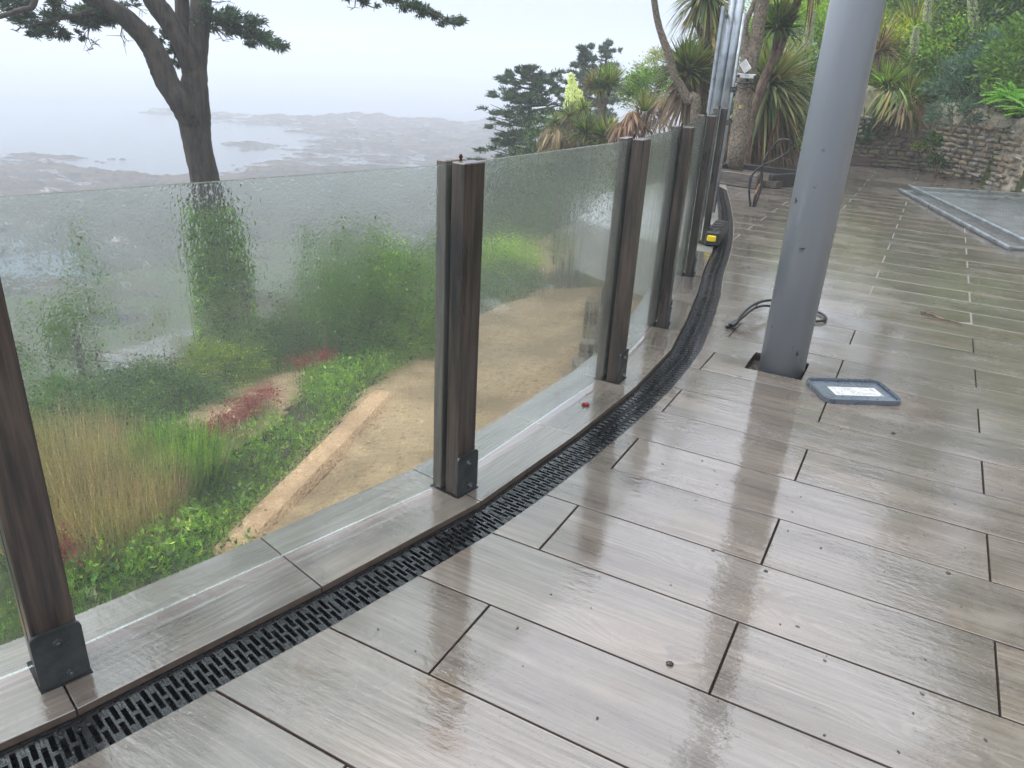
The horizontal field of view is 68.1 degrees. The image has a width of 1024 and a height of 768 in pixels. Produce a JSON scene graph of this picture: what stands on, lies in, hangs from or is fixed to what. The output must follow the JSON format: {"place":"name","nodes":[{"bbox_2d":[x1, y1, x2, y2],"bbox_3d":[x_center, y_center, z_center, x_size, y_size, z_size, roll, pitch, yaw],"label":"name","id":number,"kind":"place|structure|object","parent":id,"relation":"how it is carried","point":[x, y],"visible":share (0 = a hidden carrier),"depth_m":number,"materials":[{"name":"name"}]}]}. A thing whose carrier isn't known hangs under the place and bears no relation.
{"place":"outdoors","nodes":[
{"label":"outdoors","id":0,"kind":"place"},
{"bbox_2d":[0,57,680,181],"bbox_3d":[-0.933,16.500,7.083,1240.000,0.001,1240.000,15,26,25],"label":"sea","id":1,"kind":"structure","parent":0,"point":[90,110],"depth_m":244.63,"materials":[{"name":"grey liquid"}]},
{"bbox_2d":[0,108,658,196],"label":"rocky reef","id":2,"kind":"object","parent":1,"relation":"in","point":[396,137],"visible":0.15,"depth_m":145.97},
{"bbox_2d":[0,0,818,91],"label":"sky","id":3,"kind":"structure","parent":0,"point":[499,35],"materials":[{"name":"white"}]},
{"bbox_2d":[69,160,1023,767],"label":"terrace","id":4,"kind":"structure","parent":0,"point":[623,534],"depth_m":2.21,"materials":[{"name":"tile"}]},
{"bbox_2d":[0,187,732,767],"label":"slot drain","id":5,"kind":"object","parent":4,"relation":"in","point":[82,737],"visible":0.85,"depth_m":2.15,"materials":[{"name":"black plastic"}]},
{"bbox_2d":[666,661,673,665],"bbox_3d":[0.398,0.703,1.907,0.020,0.009,0.017,15,26,25],"label":"pebble","id":6,"kind":"object","parent":4,"relation":"on","point":[669,663],"visible":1,"depth_m":1.90,"materials":[{"name":"stone"}]},
{"bbox_2d":[377,203,1023,753],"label":"grit","id":7,"kind":"object","parent":4,"relation":"on","point":[821,547],"visible":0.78,"depth_m":2.14,"materials":[{"name":"soil"}]},
{"bbox_2d":[720,162,796,188],"bbox_3d":[3.341,-2.852,10.318,1.118,0.208,1.200,19,28,33],"label":"tree planter","id":8,"kind":"object","parent":4,"relation":"on","point":[775,177],"visible":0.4,"depth_m":9.99,"materials":[{"name":"concrete"}]},
{"bbox_2d":[726,0,768,170],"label":"forked cordyline","id":9,"kind":"object","parent":8,"relation":"in","point":[751,46],"visible":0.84,"depth_m":9.91,"materials":[{"name":"brown plant"}]},
{"bbox_2d":[736,59,756,92],"bbox_3d":[3.043,-3.989,9.804,0.293,0.396,0.182,9,24,12],"label":"solar camera","id":10,"kind":"object","parent":9,"relation":"attached to","point":[745,66],"visible":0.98,"depth_m":9.76,"materials":[{"name":"white plastic"}]},
{"bbox_2d":[748,109,791,206],"bbox_3d":[2.827,-2.446,8.279,0.383,1.062,0.090,9,24,13],"label":"cable","id":11,"kind":"object","parent":4,"relation":"on","point":[759,183],"visible":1,"depth_m":8.31,"materials":[{"name":"black rubber"}]},
{"bbox_2d":[725,299,827,329],"bbox_3d":[1.584,-0.437,4.619,0.792,0.102,0.276,-6,25,-20],"label":"power cable","id":12,"kind":"object","parent":4,"relation":"on","point":[732,325],"visible":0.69,"depth_m":4.55,"materials":[{"name":"grey rubber"}]},
{"bbox_2d":[758,0,885,379],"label":"steel column","id":13,"kind":"structure","parent":4,"relation":"on","point":[847,51],"depth_m":3.43,"materials":[{"name":"grey metal"}]},
{"bbox_2d":[773,149,871,165],"bbox_3d":[4.834,-3.977,13.214,2.685,0.190,0.507,11,24,17],"label":"bed edging","id":14,"kind":"object","parent":4,"relation":"on","point":[860,160],"visible":0.25,"depth_m":13.06,"materials":[{"name":"concrete"}]},
{"bbox_2d":[806,377,900,404],"bbox_3d":[1.623,0.033,3.608,0.375,0.021,0.264,2,23,-3],"label":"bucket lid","id":15,"kind":"object","parent":4,"relation":"on","point":[851,391],"visible":1,"depth_m":3.60,"materials":[{"name":"plastic"}]},
{"bbox_2d":[852,85,1023,192],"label":"stone wall","id":16,"kind":"structure","parent":4,"relation":"on","point":[967,149],"depth_m":12.22,"materials":[{"name":"beige stone"}]},
{"bbox_2d":[866,52,917,97],"bbox_3d":[6.428,-5.222,12.964,1.320,0.892,1.300,15,26,25],"label":"strap leaf clump","id":17,"kind":"object","parent":16,"relation":"on","point":[889,73],"visible":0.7,"depth_m":12.82,"materials":[{"name":"green plant"}]},
{"bbox_2d":[861,88,935,142],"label":"hanging grass","id":18,"kind":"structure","parent":16,"relation":"hanging from","point":[899,103],"depth_m":12.38,"materials":[{"name":"green plant"}]},
{"bbox_2d":[883,68,940,107],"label":"strap leaf clump","id":19,"kind":"object","parent":16,"relation":"on","point":[906,87],"visible":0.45,"depth_m":12.62,"materials":[{"name":"green plant"}]},
{"bbox_2d":[908,139,929,160],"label":"wall weed","id":20,"kind":"object","parent":16,"relation":"attached to","point":[914,145],"depth_m":12.29,"materials":[{"name":"green plant"}]},
{"bbox_2d":[921,130,946,158],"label":"wall weed","id":21,"kind":"object","parent":16,"relation":"attached to","point":[939,138],"depth_m":11.94,"materials":[{"name":"green plant"}]},
{"bbox_2d":[919,95,990,135],"bbox_3d":[6.724,-4.070,11.439,1.007,0.623,0.751,1,23,-5],"label":"bank shrub","id":22,"kind":"object","parent":16,"relation":"on","point":[965,104],"visible":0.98,"depth_m":11.36,"materials":[{"name":"green plant"}]},
{"bbox_2d":[915,46,1022,116],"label":"bank shrub","id":23,"kind":"object","parent":16,"relation":"on","point":[946,73],"visible":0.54,"depth_m":11.72,"materials":[{"name":"green plant"}]},
{"bbox_2d":[949,14,1023,102],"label":"bank shrub","id":24,"kind":"object","parent":16,"relation":"on","point":[976,47],"visible":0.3,"depth_m":11.58,"materials":[{"name":"green plant"}]},
{"bbox_2d":[975,81,1023,103],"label":"fern","id":25,"kind":"object","parent":16,"relation":"on","point":[1018,94],"visible":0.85,"depth_m":9.83,"materials":[{"name":"green plant"}]},
{"bbox_2d":[995,95,1023,116],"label":"fern","id":26,"kind":"object","parent":16,"relation":"on","point":[1016,107],"visible":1,"depth_m":9.44,"materials":[{"name":"green plant"}]},
{"bbox_2d":[924,151,953,177],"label":"wall weed","id":27,"kind":"object","parent":4,"relation":"on","point":[943,162],"depth_m":11.76,"materials":[{"name":"green plant"}]},
{"bbox_2d":[921,309,961,324],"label":"twig","id":28,"kind":"object","parent":4,"relation":"on","point":[931,314],"visible":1,"depth_m":4.83,"materials":[{"name":"brown wood"}]},
{"bbox_2d":[940,176,961,179],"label":"twig","id":29,"kind":"object","parent":4,"relation":"on","point":[952,177],"visible":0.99,"depth_m":11.92,"materials":[{"name":"brown wood"}]},
{"bbox_2d":[898,188,1023,250],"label":"fence panel","id":30,"kind":"object","parent":4,"relation":"on","point":[1007,246],"visible":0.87,"depth_m":8.66,"materials":[{"name":"grey metal"}]},
{"bbox_2d":[908,184,1023,242],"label":"fence panel","id":31,"kind":"object","parent":30,"relation":"on","point":[1011,233],"visible":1,"depth_m":9.14,"materials":[{"name":"grey metal"}]},
{"bbox_2d":[697,204,717,257],"bbox_3d":[1.585,-1.760,8.451,1.329,0.496,4.415,9,24,12],"label":"concrete strip","id":32,"kind":"object","parent":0,"point":[702,247],"visible":0.13,"depth_m":6.53,"materials":[{"name":"grey concrete"}]},
{"bbox_2d":[699,106,727,242],"bbox_3d":[1.686,-1.752,6.389,0.136,1.116,0.108,10,24,16],"label":"balustrade post","id":33,"kind":"object","parent":32,"relation":"on","point":[715,166],"visible":0.41,"depth_m":6.32,"materials":[{"name":"wood"}]},
{"bbox_2d":[704,220,728,246],"bbox_3d":[1.806,-1.336,6.678,0.125,0.135,0.620,12,25,19],"label":"rubber fence foot","id":34,"kind":"object","parent":32,"relation":"on","point":[716,233],"visible":0.98,"depth_m":6.46},
{"bbox_2d":[706,6,727,115],"bbox_3d":[2.050,-2.702,7.808,0.042,2.060,1.241,10,24,15],"label":"fence panel","id":35,"kind":"object","parent":32,"relation":"on","point":[717,58],"visible":0.23,"depth_m":7.11,"materials":[{"name":"grey metal"}]},
{"bbox_2d":[704,0,736,212],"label":"metal post","id":36,"kind":"object","parent":32,"relation":"on","point":[725,50],"visible":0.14,"depth_m":7.25,"materials":[{"name":"metal"}]},
{"bbox_2d":[704,0,744,216],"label":"metal post","id":37,"kind":"object","parent":32,"relation":"on","point":[728,88],"visible":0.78,"depth_m":7.17,"materials":[{"name":"metal"}]},
{"bbox_2d":[712,13,745,212],"bbox_3d":[2.204,-2.678,7.658,0.087,1.930,0.042,15,26,25],"label":"metal post","id":38,"kind":"object","parent":32,"relation":"on","point":[729,108],"visible":0.66,"depth_m":7.62,"materials":[{"name":"metal"}]},
{"bbox_2d":[724,1,1023,192],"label":"garden ground","id":39,"kind":"structure","parent":0,"point":[1019,185],"depth_m":11.57,"materials":[{"name":"green plant"}]},
{"bbox_2d":[0,0,469,182],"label":"pine tree","id":40,"kind":"object","parent":39,"relation":"on","point":[186,28],"visible":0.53,"depth_m":12.37,"materials":[{"name":"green plant"}]},
{"bbox_2d":[466,63,581,160],"bbox_3d":[0.530,-6.958,23.106,4.640,5.259,4.772,-8,26,-25],"label":"cypress tree","id":41,"kind":"object","parent":39,"relation":"on","point":[536,88],"visible":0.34,"depth_m":22.20,"materials":[{"name":"green plant"}]},
{"bbox_2d":[501,92,579,156],"bbox_3d":[0.861,-5.831,21.391,2.787,4.534,2.552,6,23,6],"label":"dark shrub","id":42,"kind":"object","parent":39,"relation":"on","point":[535,135],"visible":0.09,"depth_m":20.98,"materials":[{"name":"green plant"}]},
{"bbox_2d":[544,110,563,129],"bbox_3d":[0.832,-4.134,16.483,0.549,3.504,0.548,22,30,37],"label":"cordyline","id":43,"kind":"object","parent":39,"relation":"on","point":[554,119],"visible":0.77,"depth_m":15.83,"materials":[{"name":"green plant"}]},
{"bbox_2d":[557,98,581,147],"bbox_3d":[1.094,-4.168,16.108,0.645,3.656,0.643,15,26,25],"label":"cordyline","id":44,"kind":"object","parent":39,"relation":"on","point":[566,114],"visible":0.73,"depth_m":15.49,"materials":[{"name":"green plant"}]},
{"bbox_2d":[536,124,579,152],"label":"dead fronds","id":45,"kind":"object","parent":44,"relation":"attached to","point":[552,140],"visible":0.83,"depth_m":15.44,"materials":[{"name":"beige plant"}]},
{"bbox_2d":[561,72,586,147],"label":"yucca","id":46,"kind":"object","parent":39,"relation":"on","point":[571,89],"visible":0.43,"depth_m":15.76,"materials":[{"name":"yellow plant"}]},
{"bbox_2d":[559,109,604,147],"bbox_3d":[1.394,-4.076,15.141,1.102,2.844,1.094,-10,26,-27],"label":"cordyline","id":47,"kind":"object","parent":39,"relation":"on","point":[585,122],"visible":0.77,"depth_m":14.61,"materials":[{"name":"green plant"}]},
{"bbox_2d":[569,97,595,146],"bbox_3d":[1.359,-4.296,15.714,0.649,3.202,0.670,15,26,25],"label":"cordyline","id":48,"kind":"object","parent":39,"relation":"on","point":[582,104],"visible":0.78,"depth_m":15.11,"materials":[{"name":"green plant"}]},
{"bbox_2d":[554,42,629,146],"bbox_3d":[2.516,-8.731,26.575,3.161,6.002,2.947,15,26,25],"label":"cypress tree","id":49,"kind":"object","parent":39,"relation":"on","point":[585,55],"visible":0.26,"depth_m":25.62,"materials":[{"name":"green plant"}]},
{"bbox_2d":[585,112,618,145],"bbox_3d":[1.747,-3.537,15.113,1.035,3.637,1.064,15,26,25],"label":"cordyline","id":50,"kind":"object","parent":39,"relation":"on","point":[601,128],"visible":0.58,"depth_m":14.42,"materials":[{"name":"green plant"}]},
{"bbox_2d":[576,59,632,142],"bbox_3d":[2.131,-5.797,18.083,1.384,3.706,1.264,15,26,25],"label":"cordyline","id":51,"kind":"object","parent":39,"relation":"on","point":[607,78],"visible":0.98,"depth_m":17.41,"materials":[{"name":"green plant"}]},
{"bbox_2d":[589,38,623,143],"bbox_3d":[3.440,-9.872,29.166,2.042,6.382,1.971,15,26,25],"label":"cypress tree","id":52,"kind":"object","parent":39,"relation":"on","point":[604,50],"visible":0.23,"depth_m":28.14,"materials":[{"name":"green plant"}]},
{"bbox_2d":[603,111,650,142],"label":"dead fronds","id":53,"kind":"object","parent":39,"relation":"on","point":[629,124],"visible":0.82,"depth_m":13.51,"materials":[{"name":"brown plant"}]},
{"bbox_2d":[620,86,665,137],"bbox_3d":[2.413,-4.609,14.405,0.863,2.057,0.916,-1,24,-11],"label":"palm tree","id":54,"kind":"object","parent":39,"relation":"on","point":[645,103],"visible":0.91,"depth_m":14.09,"materials":[{"name":"green plant"}]},
{"bbox_2d":[617,89,681,136],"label":"dead fronds","id":55,"kind":"object","parent":54,"relation":"attached to","point":[651,123],"visible":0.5,"depth_m":14.30,"materials":[{"name":"brown plant"}]},
{"bbox_2d":[612,58,674,111],"bbox_3d":[3.296,-7.140,18.202,1.902,1.300,1.925,15,26,25],"label":"creeper bush","id":56,"kind":"object","parent":39,"relation":"on","point":[636,79],"visible":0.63,"depth_m":17.96,"materials":[{"name":"green plant"}]},
{"bbox_2d":[630,42,673,77],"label":"blossom bush","id":57,"kind":"object","parent":56,"relation":"on","point":[655,53],"visible":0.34,"depth_m":18.32,"materials":[{"name":"green plant"}]},
{"bbox_2d":[651,0,701,123],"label":"cordyline","id":58,"kind":"object","parent":39,"relation":"on","point":[693,99],"visible":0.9,"depth_m":11.57,"materials":[{"name":"brown plant"}]},
{"bbox_2d":[642,32,720,133],"bbox_3d":[2.696,-3.373,12.630,1.355,4.657,1.454,15,26,25],"label":"cordyline","id":59,"kind":"object","parent":39,"relation":"on","point":[691,61],"visible":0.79,"depth_m":11.88,"materials":[{"name":"green plant"}]},
{"bbox_2d":[664,0,729,112],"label":"cordyline","id":60,"kind":"object","parent":39,"relation":"on","point":[706,11],"visible":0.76,"depth_m":12.14,"materials":[{"name":"green plant"}]},
{"bbox_2d":[666,0,749,129],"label":"cordyline","id":61,"kind":"object","parent":39,"relation":"on","point":[714,39],"visible":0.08,"depth_m":13.82,"materials":[{"name":"green plant"}]},
{"bbox_2d":[689,25,822,168],"bbox_3d":[3.887,-3.377,12.303,2.420,4.760,2.509,15,26,25],"label":"cordyline","id":62,"kind":"object","parent":39,"relation":"on","point":[785,101],"visible":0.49,"depth_m":11.35,"materials":[{"name":"green plant"}]},
{"bbox_2d":[738,42,814,105],"bbox_3d":[4.848,-5.542,13.663,1.584,1.437,1.616,15,26,25],"label":"strap leaf clump","id":63,"kind":"object","parent":39,"relation":"on","point":[799,67],"visible":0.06,"depth_m":13.32,"materials":[{"name":"green plant"}]},
{"bbox_2d":[745,0,826,62],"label":"bank shrub","id":64,"kind":"object","parent":39,"relation":"on","point":[800,31],"visible":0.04,"depth_m":16.75,"materials":[{"name":"green plant"}]},
{"bbox_2d":[744,0,829,163],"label":"leaning cordyline","id":65,"kind":"object","parent":39,"relation":"on","point":[781,18],"visible":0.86,"depth_m":10.47,"materials":[{"name":"green plant"}]},
{"bbox_2d":[784,10,815,135],"bbox_3d":[5.042,-5.241,13.317,0.858,2.419,0.811,15,26,25],"label":"echium","id":66,"kind":"object","parent":39,"relation":"on","point":[811,31],"visible":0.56,"depth_m":13.04,"materials":[{"name":"green plant"}]},
{"bbox_2d":[782,52,818,114],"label":"bank shrub","id":67,"kind":"object","parent":39,"relation":"on","point":[815,67],"visible":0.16,"depth_m":13.33,"materials":[{"name":"green plant"}]},
{"bbox_2d":[788,61,816,129],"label":"bank shrub","id":68,"kind":"object","parent":39,"relation":"on","point":[809,86],"visible":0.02,"depth_m":13.69,"materials":[{"name":"green plant"}]},
{"bbox_2d":[727,0,901,78],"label":"bank shrub","id":69,"kind":"object","parent":39,"relation":"on","point":[820,16],"visible":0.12,"depth_m":15.08,"materials":[{"name":"green plant"}]},
{"bbox_2d":[796,105,901,143],"bbox_3d":[5.882,-4.549,13.269,1.770,0.927,1.778,-10,26,-27],"label":"flax plant","id":70,"kind":"object","parent":39,"relation":"on","point":[870,127],"visible":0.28,"depth_m":12.88,"materials":[{"name":"green plant"}]},
{"bbox_2d":[880,3,909,49],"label":"strap leaf clump","id":71,"kind":"object","parent":39,"relation":"on","point":[889,20],"visible":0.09,"depth_m":13.90,"materials":[{"name":"green plant"}]},
{"bbox_2d":[872,16,935,75],"bbox_3d":[6.858,-6.086,13.808,1.634,1.222,1.461,15,26,25],"label":"bank shrub","id":72,"kind":"object","parent":39,"relation":"on","point":[900,29],"visible":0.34,"depth_m":13.52,"materials":[{"name":"green plant"}]},
{"bbox_2d":[795,0,1022,145],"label":"shrubs","id":73,"kind":"object","parent":39,"relation":"on","point":[1001,108],"visible":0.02,"depth_m":13.13,"materials":[{"name":"green plant"}]},
{"bbox_2d":[872,20,909,79],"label":"strap leaf clump","id":74,"kind":"object","parent":73,"relation":"on","point":[883,46],"visible":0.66,"depth_m":13.21,"materials":[{"name":"green plant"}]},
{"bbox_2d":[890,27,927,93],"bbox_3d":[6.793,-5.260,13.017,0.852,1.600,0.844,15,26,25],"label":"echium","id":75,"kind":"object","parent":39,"relation":"on","point":[914,39],"visible":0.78,"depth_m":12.81,"materials":[{"name":"green plant"}]},
{"bbox_2d":[885,0,949,44],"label":"strap leaf clump","id":76,"kind":"object","parent":39,"relation":"on","point":[912,16],"visible":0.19,"depth_m":14.03,"materials":[{"name":"green plant"}]},
{"bbox_2d":[904,0,936,78],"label":"echium","id":77,"kind":"object","parent":39,"relation":"on","point":[927,9],"visible":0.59,"depth_m":13.23,"materials":[{"name":"green plant"}]},
{"bbox_2d":[911,50,972,96],"bbox_3d":[7.266,-5.218,12.808,1.295,0.905,1.247,15,26,25],"label":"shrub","id":78,"kind":"object","parent":39,"relation":"on","point":[938,71],"visible":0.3,"depth_m":12.69,"materials":[{"name":"green plant"}]},
{"bbox_2d":[883,0,1006,25],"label":"bank shrub","id":79,"kind":"object","parent":39,"relation":"on","point":[892,4],"visible":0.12,"depth_m":15.03,"materials":[{"name":"green plant"}]},
{"bbox_2d":[948,0,959,58],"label":"echium","id":80,"kind":"object","parent":39,"relation":"on","point":[952,16],"visible":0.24,"depth_m":13.68,"materials":[{"name":"green plant"}]},
{"bbox_2d":[895,2,1023,94],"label":"bank shrub","id":81,"kind":"object","parent":39,"relation":"on","point":[918,58],"visible":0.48,"depth_m":12.80,"materials":[{"name":"green plant"}]},
{"bbox_2d":[950,0,986,94],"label":"echium","id":82,"kind":"object","parent":39,"relation":"on","point":[975,7],"visible":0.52,"depth_m":12.78,"materials":[{"name":"green plant"}]},
{"bbox_2d":[920,0,1023,82],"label":"bank shrub","id":83,"kind":"object","parent":39,"relation":"on","point":[1012,3],"visible":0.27,"depth_m":12.84,"materials":[{"name":"green plant"}]},
{"bbox_2d":[920,0,1023,52],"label":"bank shrub","id":84,"kind":"object","parent":39,"relation":"on","point":[981,6],"visible":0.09,"depth_m":13.60,"materials":[{"name":"green plant"}]},
{"bbox_2d":[964,8,1023,110],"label":"bank shrub","id":85,"kind":"object","parent":39,"relation":"on","point":[1015,32],"visible":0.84,"depth_m":10.62,"materials":[{"name":"green plant"}]},
{"bbox_3d":[-0.091,1.341,5.585,2.179,3.090,12.500,15,26,25],"label":"retaining wall","id":86,"kind":"object","parent":39,"relation":"on","visible":0},
{"bbox_2d":[0,251,710,752],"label":"kerb","id":87,"kind":"structure","parent":86,"relation":"on","point":[140,653],"depth_m":2.15,"materials":[{"name":"grey tile"}]},
{"bbox_2d":[0,530,33,678],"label":"glass pane","id":88,"kind":"object","parent":87,"relation":"on","point":[15,655],"depth_m":1.70,"materials":[{"name":"clear glass"}]},
{"bbox_2d":[0,278,92,694],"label":"balustrade post","id":89,"kind":"object","parent":87,"relation":"on","point":[57,644],"visible":0.96,"depth_m":1.61,"materials":[{"name":"wood"}]},
{"bbox_2d":[0,164,451,643],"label":"glass pane","id":90,"kind":"object","parent":87,"relation":"on","point":[225,380],"visible":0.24,"depth_m":1.89,"materials":[{"name":"clear glass"}]},
{"bbox_2d":[436,154,484,498],"bbox_3d":[-0.170,-0.154,2.422,0.136,1.116,0.108,20,28,34],"label":"balustrade post","id":91,"kind":"object","parent":87,"relation":"on","point":[467,200],"visible":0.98,"depth_m":2.36,"materials":[{"name":"wood"}]},
{"bbox_2d":[475,141,631,461],"bbox_3d":[0.148,-0.348,2.923,0.011,1.068,1.220,17,27,28],"label":"glass pane","id":92,"kind":"object","parent":87,"relation":"on","point":[552,231],"visible":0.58,"depth_m":2.86,"materials":[{"name":"clear glass"}]},
{"bbox_2d":[599,134,650,384],"bbox_3d":[0.502,-0.540,3.410,0.136,1.116,0.108,15,26,25],"label":"balustrade post","id":93,"kind":"object","parent":87,"relation":"on","point":[631,230],"visible":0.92,"depth_m":3.36,"materials":[{"name":"wood"}]},
{"bbox_2d":[614,129,680,349],"bbox_3d":[0.674,-0.700,3.811,0.013,1.068,0.902,13,25,21],"label":"glass pane","id":94,"kind":"object","parent":87,"relation":"on","point":[663,158],"visible":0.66,"depth_m":3.89,"materials":[{"name":"clear glass"}]},
{"bbox_2d":[652,123,694,328],"bbox_3d":[0.884,-0.859,4.203,0.136,1.116,0.108,11,25,18],"label":"balustrade post","id":95,"kind":"object","parent":87,"relation":"on","point":[666,300],"visible":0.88,"depth_m":4.15,"materials":[{"name":"wood"}]},
{"bbox_2d":[656,117,705,319],"bbox_3d":[1.072,-1.085,4.760,0.011,1.068,1.232,10,24,16],"label":"glass pane","id":96,"kind":"object","parent":87,"relation":"on","point":[699,125],"visible":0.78,"depth_m":4.96,"materials":[{"name":"clear glass"}]},
{"bbox_2d":[682,113,716,276],"bbox_3d":[1.298,-1.310,5.310,0.136,1.116,0.108,10,24,16],"label":"balustrade post","id":97,"kind":"object","parent":87,"relation":"on","point":[692,260],"visible":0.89,"depth_m":5.26,"materials":[{"name":"wood"}]},
{"bbox_2d":[684,109,719,270],"bbox_3d":[1.472,-1.531,5.852,0.013,1.068,1.197,10,24,16],"label":"glass pane","id":98,"kind":"object","parent":87,"relation":"on","point":[716,113],"visible":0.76,"depth_m":6.12,"materials":[{"name":"clear glass"}]}
]}

